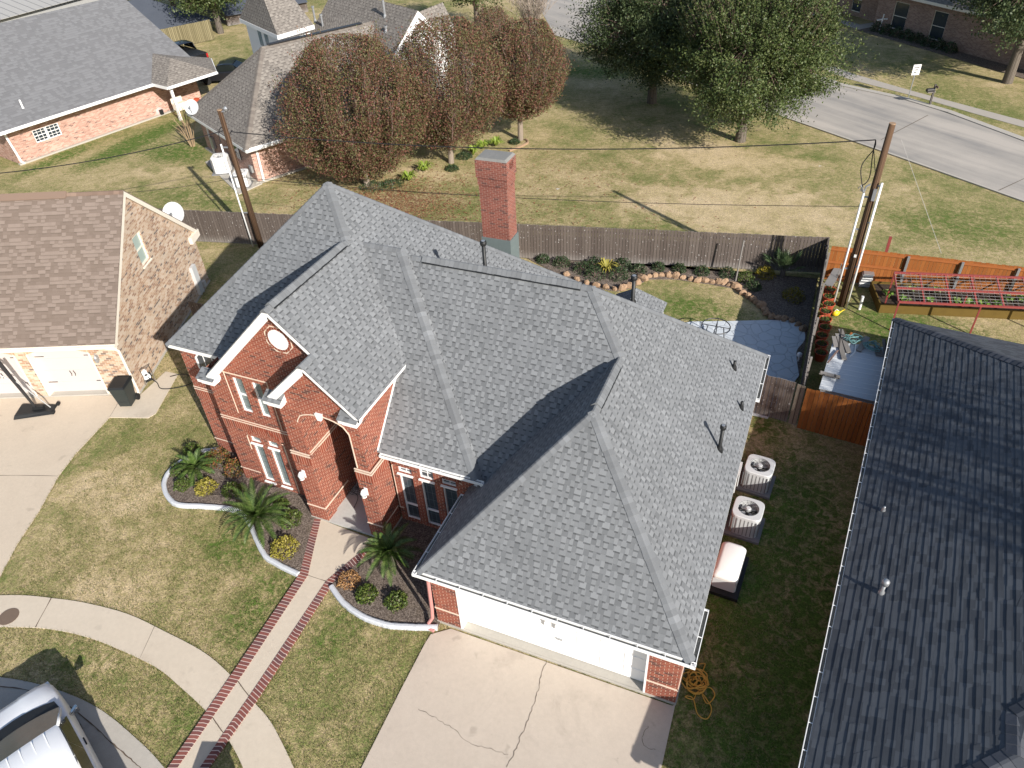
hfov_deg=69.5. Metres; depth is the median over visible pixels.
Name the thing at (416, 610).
mulch bed
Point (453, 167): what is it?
ground plant
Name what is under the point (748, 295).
edging stone
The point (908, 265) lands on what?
wooden fence
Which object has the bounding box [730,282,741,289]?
edging stone
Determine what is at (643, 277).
edging stone
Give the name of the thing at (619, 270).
back shrub
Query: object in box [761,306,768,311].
edging stone
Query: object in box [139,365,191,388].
garden hose
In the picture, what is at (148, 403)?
side walk
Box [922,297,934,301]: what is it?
vegetable plant
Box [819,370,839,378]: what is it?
scrap plank
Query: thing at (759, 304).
edging stone
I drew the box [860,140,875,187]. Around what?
drop cable
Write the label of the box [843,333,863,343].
garden hose
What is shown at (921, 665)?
slate roof house
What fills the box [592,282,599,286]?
edging stone
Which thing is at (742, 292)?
edging stone
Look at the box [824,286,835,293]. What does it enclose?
flower pot
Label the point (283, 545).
garden bush
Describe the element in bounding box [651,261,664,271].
back shrub
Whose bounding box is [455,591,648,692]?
garage door
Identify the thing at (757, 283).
back shrub
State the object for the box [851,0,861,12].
window
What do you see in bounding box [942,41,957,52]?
foundation shrub
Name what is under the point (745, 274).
back shrub
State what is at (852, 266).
utility pole
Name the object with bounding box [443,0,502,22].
oak tree
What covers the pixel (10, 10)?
metal roof building
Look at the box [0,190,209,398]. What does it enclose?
tan brick house
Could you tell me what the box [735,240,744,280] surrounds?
stake
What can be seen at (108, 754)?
street
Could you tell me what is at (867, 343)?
garden hose
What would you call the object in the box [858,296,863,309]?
standpipe
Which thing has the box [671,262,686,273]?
back shrub
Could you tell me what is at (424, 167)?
lily clump
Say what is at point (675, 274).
edging stone
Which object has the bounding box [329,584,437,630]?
garden edging
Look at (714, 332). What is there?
patio table
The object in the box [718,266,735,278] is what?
back shrub
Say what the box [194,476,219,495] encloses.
garden bush
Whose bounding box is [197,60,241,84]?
parked car
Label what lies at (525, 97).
autumn tree
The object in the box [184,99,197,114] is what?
satellite dish
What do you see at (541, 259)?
back shrub
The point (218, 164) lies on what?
ac condenser
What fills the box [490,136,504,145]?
lily clump
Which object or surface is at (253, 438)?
window
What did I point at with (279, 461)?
window
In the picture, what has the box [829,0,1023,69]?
brick house
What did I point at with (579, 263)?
back shrub
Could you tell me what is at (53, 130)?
window
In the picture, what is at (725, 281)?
edging stone
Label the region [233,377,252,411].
window
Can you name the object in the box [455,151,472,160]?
ground plant
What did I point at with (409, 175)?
lily clump
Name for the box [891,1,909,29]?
window
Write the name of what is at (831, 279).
loose board
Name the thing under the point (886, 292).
vegetable plant
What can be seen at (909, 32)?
foundation shrub
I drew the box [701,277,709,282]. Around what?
edging stone
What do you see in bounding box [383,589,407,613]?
garden bush
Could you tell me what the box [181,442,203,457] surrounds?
garden bush
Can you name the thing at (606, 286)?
edging stone
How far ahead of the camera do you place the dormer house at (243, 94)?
44.36 m
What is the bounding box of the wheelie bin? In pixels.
[107,375,139,406]
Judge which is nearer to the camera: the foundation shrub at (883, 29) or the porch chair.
the porch chair
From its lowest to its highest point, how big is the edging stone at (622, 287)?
0.410 m
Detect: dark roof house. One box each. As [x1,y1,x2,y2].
[128,0,213,33]
[205,0,307,25]
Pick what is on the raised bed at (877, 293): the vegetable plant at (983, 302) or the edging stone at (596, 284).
the vegetable plant at (983, 302)
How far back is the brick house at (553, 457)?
19.65 m
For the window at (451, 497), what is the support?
in the brick house at (553, 457)
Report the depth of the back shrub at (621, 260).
33.38 m
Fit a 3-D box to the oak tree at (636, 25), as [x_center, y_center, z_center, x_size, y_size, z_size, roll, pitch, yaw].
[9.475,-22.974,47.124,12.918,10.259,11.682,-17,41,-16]
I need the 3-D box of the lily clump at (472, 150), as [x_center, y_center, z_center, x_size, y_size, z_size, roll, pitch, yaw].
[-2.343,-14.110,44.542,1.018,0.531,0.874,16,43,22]
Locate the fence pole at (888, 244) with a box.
[878,236,891,277]
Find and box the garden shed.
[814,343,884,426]
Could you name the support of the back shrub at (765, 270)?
on the back bed at (770, 294)
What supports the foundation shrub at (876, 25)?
on the bed at (983, 62)
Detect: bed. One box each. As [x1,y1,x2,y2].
[166,449,315,574]
[332,518,439,625]
[527,258,816,383]
[859,27,1023,78]
[869,281,1023,319]
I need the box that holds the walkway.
[168,519,376,767]
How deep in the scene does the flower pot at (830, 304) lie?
29.91 m
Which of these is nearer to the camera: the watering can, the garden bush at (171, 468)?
the garden bush at (171, 468)
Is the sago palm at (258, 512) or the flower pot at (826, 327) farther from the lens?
the flower pot at (826, 327)
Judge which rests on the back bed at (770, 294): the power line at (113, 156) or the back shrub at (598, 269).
the back shrub at (598, 269)
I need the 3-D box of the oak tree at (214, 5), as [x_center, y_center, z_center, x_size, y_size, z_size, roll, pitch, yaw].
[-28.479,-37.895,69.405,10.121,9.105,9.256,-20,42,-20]
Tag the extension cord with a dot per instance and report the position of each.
(702, 686)
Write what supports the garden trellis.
on the raised bed at (877, 293)
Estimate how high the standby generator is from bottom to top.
0.735 m
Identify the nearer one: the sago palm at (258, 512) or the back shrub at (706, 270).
the sago palm at (258, 512)
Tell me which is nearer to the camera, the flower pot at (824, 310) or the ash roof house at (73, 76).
the flower pot at (824, 310)
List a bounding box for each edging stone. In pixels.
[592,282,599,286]
[602,283,608,288]
[618,284,627,290]
[626,282,631,288]
[638,274,648,281]
[665,271,671,277]
[672,271,679,278]
[694,277,701,282]
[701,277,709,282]
[715,278,721,283]
[721,278,728,284]
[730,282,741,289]
[739,289,746,295]
[745,292,750,298]
[749,295,756,301]
[756,301,766,308]
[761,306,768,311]
[762,310,770,315]
[768,312,774,319]
[773,314,781,319]
[780,315,788,321]
[788,317,794,322]
[799,324,807,331]
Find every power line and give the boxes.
[0,130,222,173]
[128,178,232,192]
[231,131,875,149]
[243,177,864,206]
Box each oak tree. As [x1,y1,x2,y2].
[166,0,244,33]
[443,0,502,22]
[553,0,708,103]
[642,0,900,147]
[946,0,1023,83]
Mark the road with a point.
(959, 147)
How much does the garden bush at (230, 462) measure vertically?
0.591 m
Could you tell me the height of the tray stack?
0.640 m
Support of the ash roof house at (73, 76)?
on the lawn at (594, 120)
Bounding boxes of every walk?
[110,372,177,417]
[812,14,873,28]
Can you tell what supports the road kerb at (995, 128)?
on the road
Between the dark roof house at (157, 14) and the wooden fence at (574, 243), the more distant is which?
the dark roof house at (157, 14)
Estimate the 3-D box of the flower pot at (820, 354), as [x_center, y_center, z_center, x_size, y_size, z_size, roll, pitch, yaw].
[11.511,-1.127,27.522,0.597,0.523,0.492,27,48,32]
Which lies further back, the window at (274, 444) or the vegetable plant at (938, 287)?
the vegetable plant at (938, 287)
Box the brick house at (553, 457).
[165,149,769,704]
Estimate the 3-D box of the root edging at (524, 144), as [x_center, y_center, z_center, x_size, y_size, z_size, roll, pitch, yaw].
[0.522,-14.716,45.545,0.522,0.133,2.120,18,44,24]
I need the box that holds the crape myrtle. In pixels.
[172,100,195,146]
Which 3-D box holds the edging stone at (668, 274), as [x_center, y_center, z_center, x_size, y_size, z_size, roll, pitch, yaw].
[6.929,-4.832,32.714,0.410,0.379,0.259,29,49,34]
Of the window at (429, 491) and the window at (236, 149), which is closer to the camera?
the window at (429, 491)
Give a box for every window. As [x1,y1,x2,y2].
[32,127,48,142]
[45,123,61,137]
[132,231,151,268]
[195,355,213,368]
[233,145,241,159]
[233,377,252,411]
[251,436,262,446]
[252,382,270,416]
[255,445,276,484]
[257,30,268,45]
[268,441,279,451]
[272,450,292,489]
[397,466,412,478]
[400,475,419,519]
[418,469,434,484]
[422,482,440,525]
[440,478,456,490]
[443,488,457,513]
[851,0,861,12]
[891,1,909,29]
[929,10,948,39]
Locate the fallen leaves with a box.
[260,130,808,267]
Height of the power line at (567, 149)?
1.205 m
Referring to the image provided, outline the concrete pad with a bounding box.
[205,160,261,194]
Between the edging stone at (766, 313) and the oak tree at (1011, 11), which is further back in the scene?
the oak tree at (1011, 11)
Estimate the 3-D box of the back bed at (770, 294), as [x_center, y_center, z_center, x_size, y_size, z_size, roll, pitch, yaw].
[5.046,-3.264,31.061,13.950,0.040,9.200,13,42,19]
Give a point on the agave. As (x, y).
(605, 265)
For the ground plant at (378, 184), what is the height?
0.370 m
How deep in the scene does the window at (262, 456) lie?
23.43 m
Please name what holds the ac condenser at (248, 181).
on the concrete pad
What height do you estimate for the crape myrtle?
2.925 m
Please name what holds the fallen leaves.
on the lawn at (594, 120)
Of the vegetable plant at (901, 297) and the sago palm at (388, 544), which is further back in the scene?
the vegetable plant at (901, 297)
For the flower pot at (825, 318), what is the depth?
29.11 m
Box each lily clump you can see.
[397,170,417,179]
[413,160,434,170]
[468,144,478,154]
[475,139,489,148]
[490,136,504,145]
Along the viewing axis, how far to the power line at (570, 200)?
30.72 m
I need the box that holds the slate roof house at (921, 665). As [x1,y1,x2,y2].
[798,318,1023,767]
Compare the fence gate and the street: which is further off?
the fence gate
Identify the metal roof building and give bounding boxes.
[0,0,97,22]
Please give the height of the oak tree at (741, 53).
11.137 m
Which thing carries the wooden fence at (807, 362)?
on the lawn at (594, 120)
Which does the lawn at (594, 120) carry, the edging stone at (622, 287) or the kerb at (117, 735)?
the kerb at (117, 735)
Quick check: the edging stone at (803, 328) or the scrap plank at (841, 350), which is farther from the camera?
the edging stone at (803, 328)
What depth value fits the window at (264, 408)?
21.32 m
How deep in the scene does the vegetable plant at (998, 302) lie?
29.15 m
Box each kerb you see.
[0,677,163,767]
[555,35,1023,201]
[800,69,1023,140]
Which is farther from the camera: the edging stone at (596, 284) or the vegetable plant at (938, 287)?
the edging stone at (596, 284)
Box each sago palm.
[171,448,220,486]
[215,476,290,548]
[356,521,423,586]
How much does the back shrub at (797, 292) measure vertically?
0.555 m
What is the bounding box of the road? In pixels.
[540,0,1023,198]
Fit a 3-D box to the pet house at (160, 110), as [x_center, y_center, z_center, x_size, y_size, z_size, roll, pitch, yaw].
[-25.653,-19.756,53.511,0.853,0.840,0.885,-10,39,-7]
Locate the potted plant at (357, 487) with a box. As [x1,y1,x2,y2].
[347,481,361,507]
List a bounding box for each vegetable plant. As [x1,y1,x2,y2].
[882,289,894,297]
[899,294,911,300]
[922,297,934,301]
[932,286,943,292]
[951,297,963,302]
[963,299,975,303]
[978,299,990,304]
[991,300,1005,304]
[1003,294,1014,301]
[1014,295,1023,301]
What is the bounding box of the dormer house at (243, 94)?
[185,0,473,182]
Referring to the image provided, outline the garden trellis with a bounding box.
[884,271,1023,333]
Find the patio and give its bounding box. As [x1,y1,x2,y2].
[686,320,804,418]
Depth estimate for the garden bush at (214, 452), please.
24.69 m
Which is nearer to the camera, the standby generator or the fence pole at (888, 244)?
the standby generator
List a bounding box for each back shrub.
[535,253,549,263]
[551,255,571,268]
[572,260,591,273]
[583,265,606,280]
[586,256,602,270]
[608,266,629,281]
[613,256,631,269]
[629,263,647,275]
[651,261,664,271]
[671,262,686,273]
[693,265,709,276]
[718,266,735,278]
[737,270,754,282]
[744,279,762,291]
[754,264,775,280]
[782,286,804,304]
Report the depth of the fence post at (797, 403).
24.41 m
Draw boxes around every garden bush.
[169,461,186,476]
[173,476,191,492]
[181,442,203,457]
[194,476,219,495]
[205,446,230,468]
[221,481,242,498]
[222,456,243,478]
[270,535,299,560]
[273,497,289,510]
[278,508,302,529]
[336,569,360,590]
[354,583,378,604]
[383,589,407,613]
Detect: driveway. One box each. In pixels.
[0,395,117,576]
[361,629,674,767]
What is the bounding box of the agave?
[597,258,617,272]
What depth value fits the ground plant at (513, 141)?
45.79 m
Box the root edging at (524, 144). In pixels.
[509,138,528,151]
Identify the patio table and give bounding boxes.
[701,318,730,336]
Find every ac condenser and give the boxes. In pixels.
[210,153,233,175]
[232,169,253,188]
[723,496,765,544]
[736,454,775,499]
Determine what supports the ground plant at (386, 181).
on the lawn at (594, 120)
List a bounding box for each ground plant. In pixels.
[359,180,386,193]
[382,178,403,189]
[445,164,458,171]
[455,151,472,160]
[509,138,519,144]
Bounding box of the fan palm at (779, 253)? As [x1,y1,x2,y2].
[763,246,804,277]
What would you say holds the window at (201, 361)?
in the brick house at (553, 457)
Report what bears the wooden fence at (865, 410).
on the lawn at (594, 120)
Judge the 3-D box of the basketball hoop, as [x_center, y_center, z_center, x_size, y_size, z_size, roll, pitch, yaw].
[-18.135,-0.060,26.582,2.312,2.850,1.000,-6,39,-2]
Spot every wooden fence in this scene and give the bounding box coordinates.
[159,209,829,272]
[160,20,214,45]
[187,300,202,314]
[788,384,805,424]
[797,388,873,446]
[800,238,829,385]
[824,246,1023,295]
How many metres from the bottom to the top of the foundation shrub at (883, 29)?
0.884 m
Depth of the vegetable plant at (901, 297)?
29.71 m
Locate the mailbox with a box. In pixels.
[926,84,938,104]
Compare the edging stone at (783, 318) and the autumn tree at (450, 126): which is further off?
the autumn tree at (450, 126)
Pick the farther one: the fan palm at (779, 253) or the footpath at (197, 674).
the fan palm at (779, 253)
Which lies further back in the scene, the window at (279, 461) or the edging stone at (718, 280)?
the edging stone at (718, 280)
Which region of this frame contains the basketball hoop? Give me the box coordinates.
[0,361,60,419]
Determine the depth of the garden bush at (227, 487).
23.58 m
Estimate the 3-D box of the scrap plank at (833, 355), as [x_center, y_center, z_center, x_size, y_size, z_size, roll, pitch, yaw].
[11.141,-0.956,25.637,0.050,0.040,0.884,26,48,32]
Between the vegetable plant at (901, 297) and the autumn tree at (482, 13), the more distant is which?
the autumn tree at (482, 13)
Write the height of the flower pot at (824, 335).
0.523 m
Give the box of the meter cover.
[0,608,18,624]
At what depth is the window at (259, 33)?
50.16 m
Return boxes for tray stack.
[858,270,874,287]
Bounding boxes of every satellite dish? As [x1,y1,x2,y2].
[163,202,183,220]
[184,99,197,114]
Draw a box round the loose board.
[825,268,841,286]
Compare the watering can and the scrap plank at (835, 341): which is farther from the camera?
the watering can
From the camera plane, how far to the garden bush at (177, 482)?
23.87 m
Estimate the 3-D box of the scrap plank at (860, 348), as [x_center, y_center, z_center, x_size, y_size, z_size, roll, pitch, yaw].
[12.422,-1.417,26.110,0.180,0.040,1.001,24,46,30]
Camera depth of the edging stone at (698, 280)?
32.20 m
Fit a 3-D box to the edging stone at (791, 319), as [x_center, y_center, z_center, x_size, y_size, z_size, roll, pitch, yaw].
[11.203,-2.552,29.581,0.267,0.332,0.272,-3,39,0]
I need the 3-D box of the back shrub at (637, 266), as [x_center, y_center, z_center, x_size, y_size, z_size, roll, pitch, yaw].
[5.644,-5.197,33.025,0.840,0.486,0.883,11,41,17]
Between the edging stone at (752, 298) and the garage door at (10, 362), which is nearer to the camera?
the garage door at (10, 362)
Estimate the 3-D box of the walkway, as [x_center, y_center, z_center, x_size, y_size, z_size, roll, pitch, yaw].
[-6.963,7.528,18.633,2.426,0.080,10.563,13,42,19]
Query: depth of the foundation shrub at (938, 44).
56.49 m
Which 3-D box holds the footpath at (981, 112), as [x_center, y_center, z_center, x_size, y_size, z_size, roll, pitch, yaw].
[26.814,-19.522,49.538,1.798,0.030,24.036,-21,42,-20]
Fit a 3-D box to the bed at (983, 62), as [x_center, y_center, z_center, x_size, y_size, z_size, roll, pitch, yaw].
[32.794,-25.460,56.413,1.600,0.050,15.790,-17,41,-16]
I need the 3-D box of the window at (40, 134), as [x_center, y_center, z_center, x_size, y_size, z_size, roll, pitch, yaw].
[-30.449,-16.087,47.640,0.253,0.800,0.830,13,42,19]
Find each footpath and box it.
[0,595,293,767]
[822,64,1023,127]
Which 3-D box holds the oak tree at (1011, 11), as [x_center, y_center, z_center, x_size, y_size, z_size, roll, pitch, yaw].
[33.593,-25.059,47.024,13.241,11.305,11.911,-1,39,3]
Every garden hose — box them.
[139,365,191,388]
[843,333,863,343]
[862,340,881,351]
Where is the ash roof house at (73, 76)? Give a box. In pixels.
[0,0,217,165]
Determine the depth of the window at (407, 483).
21.86 m
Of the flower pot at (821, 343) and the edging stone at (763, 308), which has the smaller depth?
the flower pot at (821, 343)
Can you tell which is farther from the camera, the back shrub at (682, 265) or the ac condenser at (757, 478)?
the back shrub at (682, 265)
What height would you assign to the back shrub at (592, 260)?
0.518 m
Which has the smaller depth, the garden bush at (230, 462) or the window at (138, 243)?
the garden bush at (230, 462)
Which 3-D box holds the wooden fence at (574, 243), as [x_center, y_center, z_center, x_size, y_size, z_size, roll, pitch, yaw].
[-2.371,-6.852,34.646,32.351,1.725,0.069,5,40,10]
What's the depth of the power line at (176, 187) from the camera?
34.50 m
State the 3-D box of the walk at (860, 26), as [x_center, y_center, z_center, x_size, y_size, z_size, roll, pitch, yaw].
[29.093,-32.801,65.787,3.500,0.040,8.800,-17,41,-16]
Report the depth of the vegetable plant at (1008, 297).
29.38 m
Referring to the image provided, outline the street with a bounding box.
[0,687,139,767]
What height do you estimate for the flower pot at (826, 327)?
0.523 m
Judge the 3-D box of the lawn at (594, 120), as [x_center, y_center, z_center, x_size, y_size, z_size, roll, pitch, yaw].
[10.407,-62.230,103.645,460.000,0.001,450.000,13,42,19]
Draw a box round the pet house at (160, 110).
[156,107,163,114]
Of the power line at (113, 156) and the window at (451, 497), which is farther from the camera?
the power line at (113, 156)
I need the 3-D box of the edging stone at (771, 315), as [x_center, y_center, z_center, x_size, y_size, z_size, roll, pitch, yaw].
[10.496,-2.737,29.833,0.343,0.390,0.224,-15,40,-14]
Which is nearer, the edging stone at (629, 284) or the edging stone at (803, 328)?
the edging stone at (803, 328)
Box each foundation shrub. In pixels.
[869,20,884,31]
[879,23,893,34]
[888,26,903,37]
[899,28,914,40]
[910,31,924,43]
[919,35,936,46]
[930,37,946,49]
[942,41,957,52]
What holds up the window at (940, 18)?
in the brick house at (936, 19)
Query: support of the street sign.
on the lawn at (594, 120)
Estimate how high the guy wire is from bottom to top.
3.909 m
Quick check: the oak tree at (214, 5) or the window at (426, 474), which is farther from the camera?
the oak tree at (214, 5)
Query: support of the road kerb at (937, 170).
on the road
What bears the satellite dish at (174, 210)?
attached to the tan brick house at (98, 289)
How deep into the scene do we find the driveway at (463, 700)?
17.55 m
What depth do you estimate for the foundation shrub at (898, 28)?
59.53 m
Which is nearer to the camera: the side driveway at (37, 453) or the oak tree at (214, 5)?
the side driveway at (37, 453)
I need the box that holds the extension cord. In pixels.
[681,663,714,719]
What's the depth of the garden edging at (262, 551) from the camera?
23.18 m
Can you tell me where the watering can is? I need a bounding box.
[832,309,844,315]
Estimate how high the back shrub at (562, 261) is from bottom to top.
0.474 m
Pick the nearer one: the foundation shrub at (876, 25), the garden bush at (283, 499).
the garden bush at (283, 499)
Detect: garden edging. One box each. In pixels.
[161,447,299,576]
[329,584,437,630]
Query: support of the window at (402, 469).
in the brick house at (553, 457)
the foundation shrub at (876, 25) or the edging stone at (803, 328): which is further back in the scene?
the foundation shrub at (876, 25)
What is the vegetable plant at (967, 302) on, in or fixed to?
on the raised bed at (877, 293)
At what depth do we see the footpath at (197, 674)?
19.45 m
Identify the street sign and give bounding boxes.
[908,64,921,97]
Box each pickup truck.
[0,681,102,767]
[174,40,208,57]
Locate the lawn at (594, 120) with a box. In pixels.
[0,0,1023,767]
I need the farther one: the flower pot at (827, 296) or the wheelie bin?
the flower pot at (827, 296)
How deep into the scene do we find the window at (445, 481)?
20.64 m
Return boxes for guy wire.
[901,140,940,251]
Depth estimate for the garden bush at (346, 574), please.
20.68 m
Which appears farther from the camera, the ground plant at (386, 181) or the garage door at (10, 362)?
the ground plant at (386, 181)
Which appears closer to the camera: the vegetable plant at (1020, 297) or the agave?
the vegetable plant at (1020, 297)
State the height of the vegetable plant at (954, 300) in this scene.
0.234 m
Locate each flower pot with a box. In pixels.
[814,347,829,361]
[815,330,828,339]
[815,337,828,348]
[819,306,833,315]
[819,315,834,323]
[819,320,831,333]
[822,298,834,308]
[823,291,834,300]
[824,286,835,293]
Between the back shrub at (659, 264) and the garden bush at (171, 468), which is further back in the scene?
the back shrub at (659, 264)
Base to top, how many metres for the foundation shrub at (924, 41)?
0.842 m
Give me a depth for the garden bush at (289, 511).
22.49 m
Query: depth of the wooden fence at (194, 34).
68.43 m
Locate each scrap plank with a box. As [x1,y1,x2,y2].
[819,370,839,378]
[827,350,838,362]
[832,336,838,346]
[835,333,846,359]
[838,329,850,352]
[856,336,869,351]
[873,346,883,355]
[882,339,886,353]
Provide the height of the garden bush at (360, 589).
0.386 m
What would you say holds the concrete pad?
on the lawn at (594, 120)
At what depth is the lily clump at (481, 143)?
45.10 m
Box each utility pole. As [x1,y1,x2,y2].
[217,106,263,247]
[833,122,895,307]
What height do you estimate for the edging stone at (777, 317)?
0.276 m
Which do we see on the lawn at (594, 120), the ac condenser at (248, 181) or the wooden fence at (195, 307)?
the wooden fence at (195, 307)
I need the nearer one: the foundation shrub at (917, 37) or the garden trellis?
the garden trellis
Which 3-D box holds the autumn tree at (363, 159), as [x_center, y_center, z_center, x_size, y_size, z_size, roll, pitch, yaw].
[-8.580,-15.030,39.869,8.511,8.766,8.670,-2,39,2]
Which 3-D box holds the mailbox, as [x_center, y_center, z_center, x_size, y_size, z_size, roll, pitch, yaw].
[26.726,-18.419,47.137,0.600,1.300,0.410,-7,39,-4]
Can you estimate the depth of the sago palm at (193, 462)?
24.25 m
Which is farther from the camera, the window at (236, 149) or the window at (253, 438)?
the window at (236, 149)
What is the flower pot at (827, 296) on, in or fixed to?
on the lawn at (594, 120)
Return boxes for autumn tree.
[266,19,431,186]
[381,8,510,163]
[470,0,514,76]
[473,8,578,140]
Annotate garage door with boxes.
[0,353,37,395]
[26,350,109,395]
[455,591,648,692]
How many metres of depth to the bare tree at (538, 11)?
63.38 m
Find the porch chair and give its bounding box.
[170,95,185,110]
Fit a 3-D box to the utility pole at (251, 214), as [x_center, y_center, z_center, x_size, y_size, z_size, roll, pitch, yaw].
[-12.787,-9.540,34.784,0.892,7.013,0.315,13,42,19]
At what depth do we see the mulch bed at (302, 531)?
23.48 m
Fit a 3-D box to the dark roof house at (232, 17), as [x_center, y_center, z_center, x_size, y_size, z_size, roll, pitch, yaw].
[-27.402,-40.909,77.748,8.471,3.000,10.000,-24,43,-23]
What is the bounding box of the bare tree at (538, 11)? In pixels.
[505,0,555,34]
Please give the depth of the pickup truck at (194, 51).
62.49 m
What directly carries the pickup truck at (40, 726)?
on the street
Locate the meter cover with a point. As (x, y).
(9, 616)
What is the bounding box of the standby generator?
[709,542,748,602]
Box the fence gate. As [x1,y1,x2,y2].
[753,374,795,421]
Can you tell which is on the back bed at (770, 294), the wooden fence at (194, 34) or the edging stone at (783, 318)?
the edging stone at (783, 318)
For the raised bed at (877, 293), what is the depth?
29.64 m
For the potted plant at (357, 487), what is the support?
on the brick house at (553, 457)

